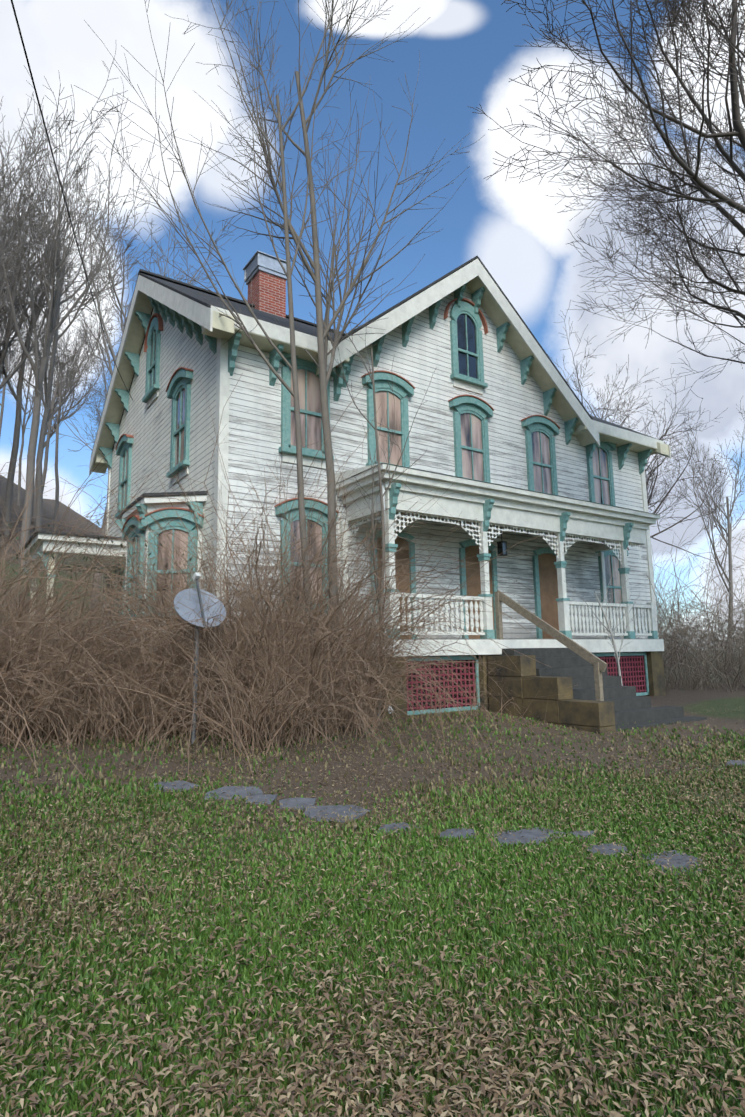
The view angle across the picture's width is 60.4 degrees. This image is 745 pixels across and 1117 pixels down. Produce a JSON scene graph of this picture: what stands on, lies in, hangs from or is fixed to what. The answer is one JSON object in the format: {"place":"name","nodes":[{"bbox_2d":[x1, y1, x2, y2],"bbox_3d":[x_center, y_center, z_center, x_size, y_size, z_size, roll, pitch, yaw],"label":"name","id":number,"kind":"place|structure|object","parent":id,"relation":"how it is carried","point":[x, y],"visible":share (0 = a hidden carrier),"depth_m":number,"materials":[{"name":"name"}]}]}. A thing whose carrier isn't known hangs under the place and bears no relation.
{"place":"outdoors","nodes":[
{"label":"outdoors","id":0,"kind":"place"},
{"bbox_2d":[0,709,744,1116],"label":"lawn grass","id":1,"kind":"structure","parent":0,"point":[372,921],"depth_m":3.47,"materials":[{"name":"green plant"}]},
{"bbox_2d":[0,475,744,1116],"bbox_3d":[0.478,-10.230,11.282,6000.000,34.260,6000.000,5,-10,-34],"label":"ground","id":2,"kind":"structure","parent":0,"point":[706,701],"depth_m":7.60,"materials":[{"name":"brown soil"}]},
{"bbox_2d":[0,184,37,350],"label":"forest tree","id":3,"kind":"object","parent":2,"relation":"on","point":[9,264],"visible":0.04,"depth_m":45.83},
{"bbox_2d":[0,298,42,394],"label":"forest tree","id":4,"kind":"object","parent":2,"relation":"on","point":[10,358],"visible":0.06,"depth_m":62.92,"materials":[{"name":"brown plant"}]},
{"bbox_2d":[0,94,55,314],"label":"forest tree","id":5,"kind":"object","parent":2,"relation":"on","point":[22,226],"visible":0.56,"depth_m":28.38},
{"bbox_2d":[0,225,65,435],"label":"forest tree","id":6,"kind":"object","parent":2,"relation":"on","point":[3,399],"visible":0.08,"depth_m":50.79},
{"bbox_2d":[0,97,75,362],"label":"forest tree","id":7,"kind":"object","parent":2,"relation":"on","point":[12,332],"visible":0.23,"depth_m":32.32,"materials":[{"name":"brown plant"}]},
{"bbox_2d":[0,70,77,284],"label":"forest tree","id":8,"kind":"object","parent":2,"relation":"on","point":[3,202],"visible":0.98,"depth_m":24.26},
{"bbox_2d":[0,300,77,505],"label":"forest tree","id":9,"kind":"object","parent":2,"relation":"on","point":[23,426],"visible":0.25,"depth_m":55.15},
{"bbox_2d":[0,115,86,389],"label":"forest tree","id":10,"kind":"object","parent":2,"relation":"on","point":[8,378],"visible":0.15,"depth_m":32.53,"materials":[{"name":"brown plant"}]},
{"bbox_2d":[0,128,100,379],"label":"forest tree","id":11,"kind":"object","parent":2,"relation":"on","point":[8,331],"visible":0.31,"depth_m":32.98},
{"bbox_2d":[0,156,122,535],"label":"forest tree","id":12,"kind":"object","parent":2,"relation":"on","point":[14,454],"visible":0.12,"depth_m":33.49,"materials":[{"name":"brown plant"}]},
{"bbox_2d":[0,104,123,530],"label":"forest tree","id":13,"kind":"object","parent":2,"relation":"on","point":[45,419],"visible":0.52,"depth_m":32.47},
{"bbox_2d":[31,319,93,518],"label":"forest tree","id":14,"kind":"object","parent":2,"relation":"on","point":[64,416],"visible":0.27,"depth_m":53.74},
{"bbox_2d":[18,295,110,531],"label":"forest tree","id":15,"kind":"object","parent":2,"relation":"on","point":[61,396],"visible":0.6,"depth_m":46.78,"materials":[{"name":"brown plant"}]},
{"bbox_2d":[18,284,117,521],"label":"forest tree","id":16,"kind":"object","parent":2,"relation":"on","point":[56,391],"visible":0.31,"depth_m":51.90,"materials":[{"name":"brown plant"}]},
{"bbox_2d":[57,314,115,442],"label":"forest tree","id":17,"kind":"object","parent":2,"relation":"on","point":[97,420],"visible":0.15,"depth_m":54.90,"materials":[{"name":"brown plant"}]},
{"bbox_2d":[75,360,107,471],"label":"forest tree","id":18,"kind":"object","parent":2,"relation":"on","point":[94,407],"visible":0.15,"depth_m":49.89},
{"bbox_2d":[0,51,183,566],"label":"forest tree","id":19,"kind":"object","parent":2,"relation":"on","point":[51,330],"visible":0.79,"depth_m":27.88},
{"bbox_2d":[0,486,238,642],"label":"shrub","id":20,"kind":"object","parent":2,"relation":"on","point":[89,563],"visible":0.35,"depth_m":10.95,"materials":[{"name":"brown plant"}]},
{"bbox_2d":[26,134,236,624],"bbox_3d":[-9.848,-6.487,26.521,7.927,19.169,7.729,5,-10,-34],"label":"forest tree","id":21,"kind":"object","parent":2,"relation":"on","point":[121,305],"visible":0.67,"depth_m":25.02,"materials":[{"name":"brown plant"}]},
{"bbox_2d":[0,466,262,739],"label":"shrubs","id":22,"kind":"object","parent":2,"relation":"on","point":[64,584],"visible":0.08,"depth_m":10.94,"materials":[{"name":"brown plant"}]},
{"bbox_2d":[174,572,225,743],"bbox_3d":[-2.164,1.338,7.986,0.358,2.290,0.699,-9,-12,43],"label":"satellite dish","id":23,"kind":"object","parent":2,"relation":"on","point":[190,595],"visible":0.79,"depth_m":8.05,"materials":[{"name":"metal"}]},
{"bbox_2d":[74,0,387,724],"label":"slender tree","id":24,"kind":"object","parent":2,"relation":"on","point":[294,393],"visible":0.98,"depth_m":10.94,"materials":[{"name":"brown plant"}]},
{"bbox_2d":[0,367,573,781],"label":"shrubs","id":25,"kind":"object","parent":2,"relation":"on","point":[251,689],"visible":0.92,"depth_m":8.32,"materials":[{"name":"plant"}]},
{"bbox_2d":[175,0,480,715],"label":"slender tree","id":26,"kind":"object","parent":2,"relation":"on","point":[322,343],"visible":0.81,"depth_m":12.11,"materials":[{"name":"brown plant"}]},
{"bbox_2d":[17,250,670,698],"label":"house","id":27,"kind":"structure","parent":2,"relation":"on","point":[501,404],"depth_m":14.49,"materials":[{"name":"white wood"}]},
{"bbox_2d":[11,0,132,399],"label":"service wire","id":28,"kind":"object","parent":27,"relation":"attached to","point":[14,11],"visible":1,"depth_m":6.53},
{"bbox_2d":[0,700,744,1116],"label":"fallen leaves","id":29,"kind":"object","parent":2,"relation":"on","point":[438,1108],"visible":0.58,"depth_m":2.63,"materials":[{"name":"brown plant"}]},
{"bbox_2d":[321,273,435,722],"bbox_3d":[0.105,-1.198,10.754,1.497,8.059,1.815,-9,-12,44],"label":"slender tree","id":30,"kind":"object","parent":2,"relation":"on","point":[381,497],"visible":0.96,"depth_m":10.76,"materials":[{"name":"brown plant"}]},
{"bbox_2d":[154,760,744,875],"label":"stepping stones","id":31,"kind":"object","parent":2,"relation":"on","point":[528,835],"visible":0.25,"depth_m":5.53,"materials":[{"name":"grey stone"}]},
{"bbox_2d":[405,641,575,726],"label":"porch shrubs","id":32,"kind":"object","parent":2,"relation":"on","point":[447,702],"visible":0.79,"depth_m":10.93,"materials":[{"name":"plant"}]},
{"bbox_2d":[335,463,665,718],"bbox_3d":[3.265,1.195,13.969,8.540,5.450,1.720,5,-10,-34],"label":"front porch","id":33,"kind":"object","parent":2,"relation":"on","point":[601,527],"visible":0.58,"depth_m":12.80,"materials":[{"name":"wood"}]},
{"bbox_2d":[378,481,392,712],"bbox_3d":[0.215,0.585,11.271,0.090,4.181,0.293,5,-10,-34],"label":"downpipe","id":34,"kind":"object","parent":33,"relation":"attached to","point":[383,489],"visible":0.12,"depth_m":11.47,"materials":[{"name":"white metal"}]},
{"bbox_2d":[497,526,506,555],"bbox_3d":[2.844,-0.467,14.083,0.160,0.815,0.160,5,-10,-34],"label":"porch lantern","id":35,"kind":"object","parent":33,"relation":"on","point":[501,546],"visible":0.92,"depth_m":14.01,"materials":[{"name":"metal"}]},
{"bbox_2d":[487,590,706,733],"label":"porch steps","id":36,"kind":"structure","parent":2,"relation":"on","point":[599,700],"depth_m":11.57,"materials":[{"name":"stone"}]},
{"bbox_2d":[568,561,639,685],"bbox_3d":[5.026,1.598,13.312,1.596,3.240,1.271,5,-10,-34],"label":"sapling","id":37,"kind":"object","parent":2,"relation":"on","point":[614,646],"visible":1,"depth_m":13.34,"materials":[{"name":"grey plant"}]},
{"bbox_2d":[468,0,744,409],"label":"tree","id":38,"kind":"object","parent":2,"relation":"on","point":[698,184],"visible":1,"depth_m":10.29,"materials":[{"name":"grey plant"}]},
{"bbox_2d":[547,300,743,576],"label":"tree","id":39,"kind":"object","parent":2,"relation":"on","point":[648,479],"visible":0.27,"depth_m":23.39,"materials":[{"name":"grey plant"}]},
{"bbox_2d":[593,508,744,691],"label":"shrubs","id":40,"kind":"object","parent":2,"relation":"on","point":[683,651],"visible":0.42,"depth_m":19.44,"materials":[{"name":"grey plant"}]},
{"bbox_2d":[657,585,741,679],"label":"shrubs","id":41,"kind":"object","parent":2,"relation":"on","point":[701,633],"depth_m":43.55,"materials":[{"name":"brown plant"}]},
{"bbox_2d":[660,396,744,677],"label":"forest tree","id":42,"kind":"object","parent":2,"relation":"on","point":[715,520],"visible":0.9,"depth_m":44.04,"materials":[{"name":"brown plant"}]},
{"bbox_2d":[0,0,744,649],"label":"sky","id":43,"kind":"structure","parent":0,"point":[470,50],"materials":[{"name":"blue"}]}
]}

